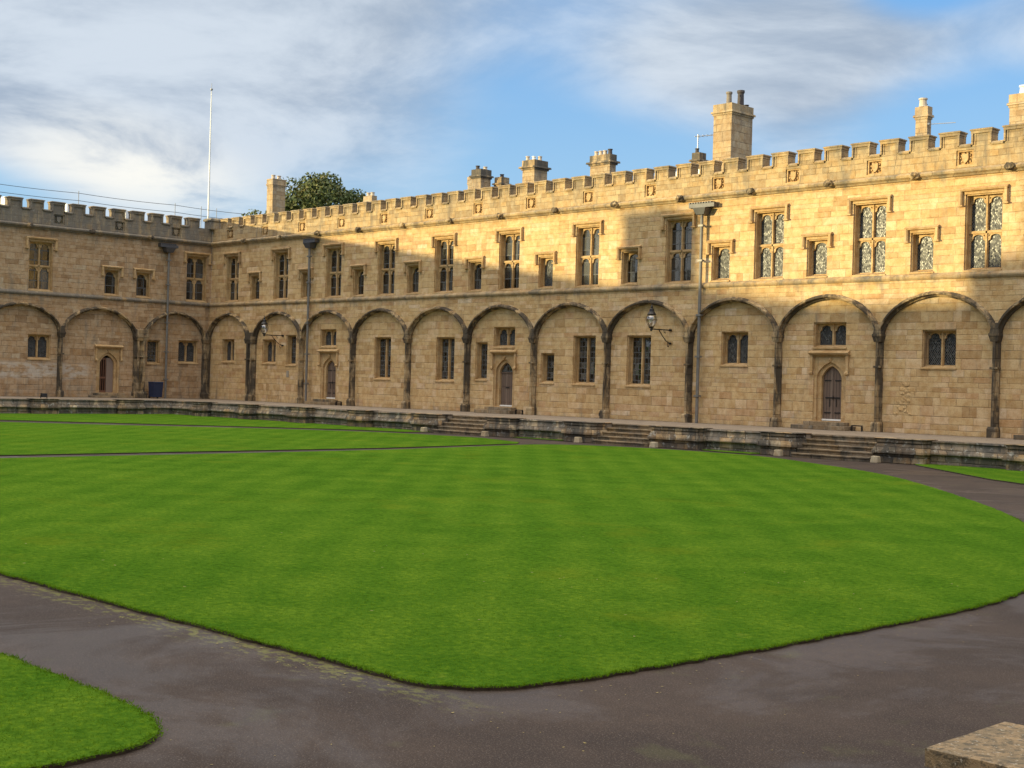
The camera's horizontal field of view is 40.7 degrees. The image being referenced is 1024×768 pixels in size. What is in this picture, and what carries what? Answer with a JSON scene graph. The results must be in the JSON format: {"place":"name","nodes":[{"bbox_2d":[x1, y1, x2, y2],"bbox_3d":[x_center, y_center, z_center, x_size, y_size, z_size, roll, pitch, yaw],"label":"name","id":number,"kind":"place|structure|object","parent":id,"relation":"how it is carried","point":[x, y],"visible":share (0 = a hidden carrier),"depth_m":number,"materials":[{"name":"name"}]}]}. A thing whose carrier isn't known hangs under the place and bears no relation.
{"place":"outdoors","nodes":[
{"label":"outdoors","id":0,"kind":"place"},
{"bbox_2d":[40,393,47,397],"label":"floodlight","id":1,"kind":"object","parent":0,"point":[43,395],"visible":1,"depth_m":78.23,"materials":[{"name":"black metal"}]},
{"bbox_2d":[0,654,158,767],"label":"lawn","id":2,"kind":"structure","parent":0,"point":[44,679],"depth_m":9.56,"materials":[{"name":"green plant"}]},
{"bbox_2d":[0,413,429,432],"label":"lawn","id":3,"kind":"structure","parent":0,"point":[168,419],"depth_m":70.46,"materials":[{"name":"green plant"}]},
{"bbox_2d":[420,427,427,431],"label":"guard stone","id":4,"kind":"object","parent":3,"relation":"on","point":[423,429],"visible":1,"depth_m":65.72,"materials":[{"name":"beige stone"}]},
{"bbox_2d":[0,422,518,455],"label":"lawn","id":5,"kind":"structure","parent":0,"point":[25,439],"depth_m":52.33,"materials":[{"name":"green plant"}]},
{"bbox_2d":[0,444,1023,767],"bbox_3d":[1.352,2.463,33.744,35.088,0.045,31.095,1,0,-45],"label":"lawn","id":6,"kind":"structure","parent":0,"point":[704,506],"depth_m":20.32,"materials":[{"name":"green plant"}]},
{"bbox_2d":[0,421,1023,767],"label":"path","id":7,"kind":"structure","parent":0,"point":[906,697],"depth_m":10.82,"materials":[{"name":"grey asphalt"}]},
{"bbox_2d":[0,398,172,413],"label":"terrace wall","id":8,"kind":"structure","parent":7,"relation":"on","point":[68,406],"depth_m":79.48,"materials":[{"name":"stone"}]},
{"bbox_2d":[432,415,486,435],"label":"stone steps","id":9,"kind":"structure","parent":7,"relation":"on","point":[464,425],"depth_m":64.76,"materials":[{"name":"grey stone"}]},
{"bbox_2d":[481,431,488,436],"bbox_3d":[-1.234,2.261,62.639,0.254,0.240,0.295,1,0,-45],"label":"guard stone","id":10,"kind":"object","parent":7,"relation":"on","point":[485,433],"visible":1,"depth_m":62.54,"materials":[{"name":"beige stone"}]},
{"bbox_2d":[574,437,581,442],"bbox_3d":[2.814,2.373,58.698,0.254,0.240,0.295,1,0,-45],"label":"guard stone","id":11,"kind":"object","parent":7,"relation":"on","point":[577,439],"visible":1,"depth_m":58.60,"materials":[{"name":"beige stone"}]},
{"bbox_2d":[172,400,1023,470],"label":"terrace wall","id":12,"kind":"structure","parent":7,"relation":"on","point":[937,452],"depth_m":55.77,"materials":[{"name":"stone"}]},
{"bbox_2d":[591,424,651,446],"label":"stone steps","id":13,"kind":"structure","parent":7,"relation":"on","point":[636,435],"depth_m":57.60,"materials":[{"name":"grey stone"}]},
{"bbox_2d":[649,442,657,447],"bbox_3d":[5.710,2.453,55.586,0.254,0.240,0.295,1,0,-45],"label":"guard stone","id":14,"kind":"object","parent":7,"relation":"on","point":[653,444],"visible":1,"depth_m":55.49,"materials":[{"name":"beige stone"}]},
{"bbox_2d":[773,449,782,455],"bbox_3d":[9.935,2.569,51.467,0.254,0.240,0.295,1,0,-45],"label":"guard stone","id":15,"kind":"object","parent":7,"relation":"on","point":[777,452],"visible":1,"depth_m":51.37,"materials":[{"name":"beige stone"}]},
{"bbox_2d":[791,434,876,461],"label":"stone steps","id":16,"kind":"structure","parent":7,"relation":"on","point":[839,447],"depth_m":50.37,"materials":[{"name":"beige stone"}]},
{"bbox_2d":[870,456,880,462],"bbox_3d":[12.761,2.647,48.426,0.254,0.240,0.295,1,0,-45],"label":"guard stone","id":17,"kind":"object","parent":7,"relation":"on","point":[875,459],"visible":1,"depth_m":48.34,"materials":[{"name":"beige stone"}]},
{"bbox_2d":[0,396,1023,443],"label":"terrace","id":18,"kind":"structure","parent":0,"point":[852,433],"depth_m":62.35,"materials":[{"name":"grey stone"}]},
{"bbox_2d":[0,195,212,398],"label":"college wing","id":19,"kind":"structure","parent":18,"relation":"on","point":[96,302],"depth_m":87.30,"materials":[{"name":"beige stone"}]},
{"bbox_2d":[27,334,50,359],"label":"window","id":20,"kind":"structure","parent":19,"relation":"in","point":[34,339],"depth_m":84.75,"materials":[{"name":"stone"}]},
{"bbox_2d":[25,236,58,291],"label":"window","id":21,"kind":"structure","parent":19,"relation":"in","point":[40,253],"depth_m":84.73,"materials":[{"name":"stone"}]},
{"bbox_2d":[99,358,105,391],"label":"door","id":22,"kind":"structure","parent":19,"relation":"in","point":[103,359],"depth_m":87.80,"materials":[{"name":"brown wood"}]},
{"bbox_2d":[105,358,112,391],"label":"door","id":23,"kind":"structure","parent":19,"relation":"in","point":[109,363],"depth_m":88.10,"materials":[{"name":"paint"}]},
{"bbox_2d":[101,265,123,296],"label":"window","id":24,"kind":"structure","parent":19,"relation":"in","point":[111,285],"depth_m":88.12,"materials":[{"name":"stone"}]},
{"bbox_2d":[1,184,240,227],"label":"safety rail","id":25,"kind":"object","parent":19,"relation":"on","point":[121,199],"visible":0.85,"depth_m":89.21,"materials":[{"name":"silver metal"}]},
{"bbox_2d":[133,268,155,298],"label":"window","id":26,"kind":"structure","parent":19,"relation":"in","point":[142,279],"depth_m":89.67,"materials":[{"name":"stone"}]},
{"bbox_2d":[146,340,159,364],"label":"window","id":27,"kind":"structure","parent":19,"relation":"in","point":[152,355],"depth_m":90.43,"materials":[{"name":"stone"}]},
{"bbox_2d":[178,340,197,363],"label":"window","id":28,"kind":"structure","parent":19,"relation":"in","point":[185,342],"depth_m":92.14,"materials":[{"name":"stone"}]},
{"bbox_2d":[183,251,211,302],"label":"window","id":29,"kind":"structure","parent":19,"relation":"in","point":[196,266],"depth_m":92.44,"materials":[{"name":"stone"}]},
{"bbox_2d":[148,382,163,397],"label":"wheeled bin","id":30,"kind":"object","parent":18,"relation":"on","point":[156,389],"visible":1,"depth_m":88.79,"materials":[{"name":"blue plastic"}]},
{"bbox_2d":[203,85,1023,439],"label":"college wing","id":31,"kind":"structure","parent":18,"relation":"on","point":[867,287],"depth_m":65.11,"materials":[{"name":"beige stone"}]},
{"bbox_2d":[221,339,233,362],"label":"window","id":32,"kind":"structure","parent":31,"relation":"in","point":[228,344],"depth_m":91.88,"materials":[{"name":"stone"}]},
{"bbox_2d":[222,251,240,302],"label":"window","id":33,"kind":"structure","parent":31,"relation":"in","point":[232,275],"depth_m":91.70,"materials":[{"name":"stone"}]},
{"bbox_2d":[246,271,261,300],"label":"window","id":34,"kind":"structure","parent":31,"relation":"in","point":[256,280],"depth_m":89.62,"materials":[{"name":"stone"}]},
{"bbox_2d":[261,340,275,363],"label":"window","id":35,"kind":"structure","parent":31,"relation":"in","point":[269,346],"depth_m":88.53,"materials":[{"name":"stone"}]},
{"bbox_2d":[260,315,283,346],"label":"wall lantern","id":36,"kind":"object","parent":31,"relation":"attached to","point":[264,322],"depth_m":85.85,"materials":[{"name":"black metal"}]},
{"bbox_2d":[270,247,290,300],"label":"window","id":37,"kind":"structure","parent":31,"relation":"in","point":[281,258],"depth_m":87.71,"materials":[{"name":"stone"}]},
{"bbox_2d":[285,335,295,365],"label":"window","id":38,"kind":"structure","parent":31,"relation":"in","point":[291,339],"depth_m":86.73,"materials":[{"name":"stone"}]},
{"bbox_2d":[297,267,313,298],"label":"window","id":39,"kind":"structure","parent":31,"relation":"in","point":[304,275],"depth_m":85.66,"materials":[{"name":"stone"}]},
{"bbox_2d":[319,329,335,347],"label":"window","id":40,"kind":"structure","parent":31,"relation":"in","point":[328,336],"depth_m":84.07,"materials":[{"name":"stone"}]},
{"bbox_2d":[326,361,335,398],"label":"door","id":41,"kind":"structure","parent":31,"relation":"in","point":[331,368],"depth_m":83.72,"materials":[{"name":"brown wood"}]},
{"bbox_2d":[321,242,343,297],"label":"window","id":42,"kind":"structure","parent":31,"relation":"in","point":[334,255],"depth_m":83.82,"materials":[{"name":"stone"}]},
{"bbox_2d":[348,264,366,296],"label":"window","id":43,"kind":"structure","parent":31,"relation":"in","point":[359,273],"depth_m":81.94,"materials":[{"name":"stone"}]},
{"bbox_2d":[373,337,390,379],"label":"window","id":44,"kind":"structure","parent":31,"relation":"in","point":[383,344],"depth_m":80.37,"materials":[{"name":"stone"}]},
{"bbox_2d":[373,238,397,295],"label":"window","id":45,"kind":"structure","parent":31,"relation":"in","point":[386,273],"depth_m":80.24,"materials":[{"name":"stone"}]},
{"bbox_2d":[402,260,421,294],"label":"window","id":46,"kind":"structure","parent":31,"relation":"in","point":[413,271],"depth_m":78.42,"materials":[{"name":"stone"}]},
{"bbox_2d":[430,232,456,293],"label":"window","id":47,"kind":"structure","parent":31,"relation":"in","point":[444,247],"depth_m":76.64,"materials":[{"name":"stone"}]},
{"bbox_2d":[434,337,454,381],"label":"window","id":48,"kind":"structure","parent":31,"relation":"in","point":[445,345],"depth_m":76.49,"materials":[{"name":"stone"}]},
{"bbox_2d":[463,256,484,291],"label":"window","id":49,"kind":"structure","parent":31,"relation":"in","point":[476,267],"depth_m":74.73,"materials":[{"name":"stone"}]},
{"bbox_2d":[474,342,487,380],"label":"window","id":50,"kind":"structure","parent":31,"relation":"in","point":[482,347],"depth_m":74.30,"materials":[{"name":"stone"}]},
{"bbox_2d":[492,327,514,347],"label":"window","id":51,"kind":"structure","parent":31,"relation":"in","point":[504,336],"depth_m":73.11,"materials":[{"name":"stone"}]},
{"bbox_2d":[500,363,512,406],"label":"door","id":52,"kind":"structure","parent":31,"relation":"in","point":[507,373],"depth_m":72.88,"materials":[{"name":"brown wood"}]},
{"bbox_2d":[494,227,523,290],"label":"window","id":53,"kind":"structure","parent":31,"relation":"in","point":[509,241],"depth_m":72.95,"materials":[{"name":"stone"}]},
{"bbox_2d":[533,251,556,288],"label":"window","id":54,"kind":"structure","parent":31,"relation":"in","point":[546,263],"depth_m":70.96,"materials":[{"name":"stone"}]},
{"bbox_2d":[539,353,553,383],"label":"window","id":55,"kind":"structure","parent":31,"relation":"in","point":[547,377],"depth_m":70.77,"materials":[{"name":"stone"}]},
{"bbox_2d":[571,336,595,385],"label":"window","id":56,"kind":"structure","parent":31,"relation":"in","point":[584,346],"depth_m":69.05,"materials":[{"name":"stone"}]},
{"bbox_2d":[570,220,602,287],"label":"window","id":57,"kind":"structure","parent":31,"relation":"in","point":[587,265],"depth_m":68.98,"materials":[{"name":"stone"}]},
{"bbox_2d":[615,245,641,285],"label":"window","id":58,"kind":"structure","parent":31,"relation":"in","point":[629,266],"depth_m":66.94,"materials":[{"name":"stone"}]},
{"bbox_2d":[625,335,650,387],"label":"window","id":59,"kind":"structure","parent":31,"relation":"in","point":[631,338],"depth_m":66.57,"materials":[{"name":"stone"}]},
{"bbox_2d":[646,305,671,346],"bbox_3d":[6.859,-2.732,64.086,1.744,1.997,0.548,1,0,-45],"label":"wall lantern","id":60,"kind":"object","parent":31,"relation":"attached to","point":[651,311],"depth_m":63.65,"materials":[{"name":"black metal"}]},
{"bbox_2d":[659,212,696,284],"bbox_3d":[7.872,-6.331,64.565,0.600,3.330,2.090,1,0,-45],"label":"window","id":61,"kind":"structure","parent":31,"relation":"in","point":[679,231],"depth_m":64.85,"materials":[{"name":"stone"}]},
{"bbox_2d":[705,239,734,281],"bbox_3d":[9.580,-5.603,62.813,0.600,1.930,1.560,1,0,-45],"label":"window","id":62,"kind":"structure","parent":31,"relation":"in","point":[728,244],"depth_m":63.07,"materials":[{"name":"stone"}]},
{"bbox_2d":[719,332,747,366],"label":"window","id":63,"kind":"structure","parent":31,"relation":"in","point":[726,336],"depth_m":62.49,"materials":[{"name":"stone"}]},
{"bbox_2d":[748,203,788,280],"bbox_3d":[11.486,-6.231,61.009,0.760,3.330,2.090,1,0,-45],"label":"window","id":64,"kind":"structure","parent":31,"relation":"in","point":[761,215],"depth_m":61.16,"materials":[{"name":"stone"}]},
{"bbox_2d":[800,232,832,277],"bbox_3d":[13.158,-5.505,59.180,0.600,1.930,1.560,1,0,-45],"label":"window","id":65,"kind":"structure","parent":31,"relation":"in","point":[812,244],"depth_m":59.41,"materials":[{"name":"stone"}]},
{"bbox_2d":[812,322,846,348],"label":"window","id":66,"kind":"structure","parent":31,"relation":"in","point":[819,326],"depth_m":58.82,"materials":[{"name":"stone"}]},
{"bbox_2d":[821,367,841,420],"bbox_3d":[13.662,0.392,58.727,0.140,2.349,1.080,1,0,-45],"label":"door","id":67,"kind":"structure","parent":31,"relation":"in","point":[832,383],"depth_m":58.74,"materials":[{"name":"brown wood"}]},
{"bbox_2d":[846,194,891,276],"bbox_3d":[14.937,-6.136,57.391,0.600,3.330,2.090,1,0,-45],"label":"window","id":68,"kind":"structure","parent":31,"relation":"in","point":[859,241],"depth_m":57.57,"materials":[{"name":"stone"}]},
{"bbox_2d":[903,225,939,273],"bbox_3d":[16.673,-5.408,55.724,0.760,1.930,1.560,1,0,-45],"label":"window","id":69,"kind":"structure","parent":31,"relation":"in","point":[917,237],"depth_m":55.89,"materials":[{"name":"stone"}]},
{"bbox_2d":[920,330,956,369],"bbox_3d":[17.144,-1.368,55.104,0.490,1.580,1.540,1,0,-45],"label":"window","id":70,"kind":"structure","parent":31,"relation":"in","point":[927,334],"depth_m":55.28,"materials":[{"name":"stone"}]},
{"bbox_2d":[957,184,1009,271],"bbox_3d":[18.508,-6.037,53.878,0.760,3.330,2.090,1,0,-45],"label":"window","id":71,"kind":"structure","parent":31,"relation":"in","point":[988,197],"depth_m":53.93,"materials":[{"name":"stone"}]},
{"bbox_2d":[851,425,862,431],"bbox_3d":[14.254,1.829,57.034,0.100,0.250,0.520,1,0,-45],"label":"boot scraper","id":72,"kind":"object","parent":18,"relation":"on","point":[861,426],"visible":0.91,"depth_m":56.96,"materials":[{"name":"black metal"}]},
{"bbox_2d":[0,0,1023,270],"label":"sky","id":73,"kind":"structure","parent":0,"point":[111,99],"materials":[{"name":"blue"}]},
{"bbox_2d":[513,437,563,440],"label":"lawn","id":74,"kind":"structure","parent":0,"point":[539,438],"depth_m":60.78,"materials":[{"name":"green plant"}]},
{"bbox_2d":[701,449,759,454],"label":"lawn","id":75,"kind":"structure","parent":0,"point":[737,452],"depth_m":53.09,"materials":[{"name":"green plant"}]},
{"bbox_2d":[913,464,1023,484],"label":"lawn","id":76,"kind":"structure","parent":0,"point":[1007,476],"depth_m":43.61,"materials":[{"name":"green plant"}]},
{"bbox_2d":[925,722,1023,767],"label":"stone pier","id":77,"kind":"structure","parent":0,"point":[1000,745],"depth_m":6.31,"materials":[{"name":"beige stone"}]},
{"bbox_3d":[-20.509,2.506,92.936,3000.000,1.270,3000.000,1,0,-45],"label":"ground","id":78,"kind":"structure","parent":0,"visible":0},
{"bbox_2d":[207,85,212,217],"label":"flagpole","id":79,"kind":"object","parent":78,"relation":"on","point":[211,88],"visible":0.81,"depth_m":115.39,"materials":[{"name":"white metal"}]},
{"bbox_2d":[241,209,265,215],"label":"broadleaf tree","id":80,"kind":"object","parent":78,"relation":"on","point":[255,212],"visible":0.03,"depth_m":126.66,"materials":[{"name":"green plant"}]},
{"bbox_2d":[265,171,366,212],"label":"broadleaf tree","id":81,"kind":"object","parent":78,"relation":"on","point":[314,192],"visible":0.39,"depth_m":122.86,"materials":[{"name":"green plant"}]}
]}

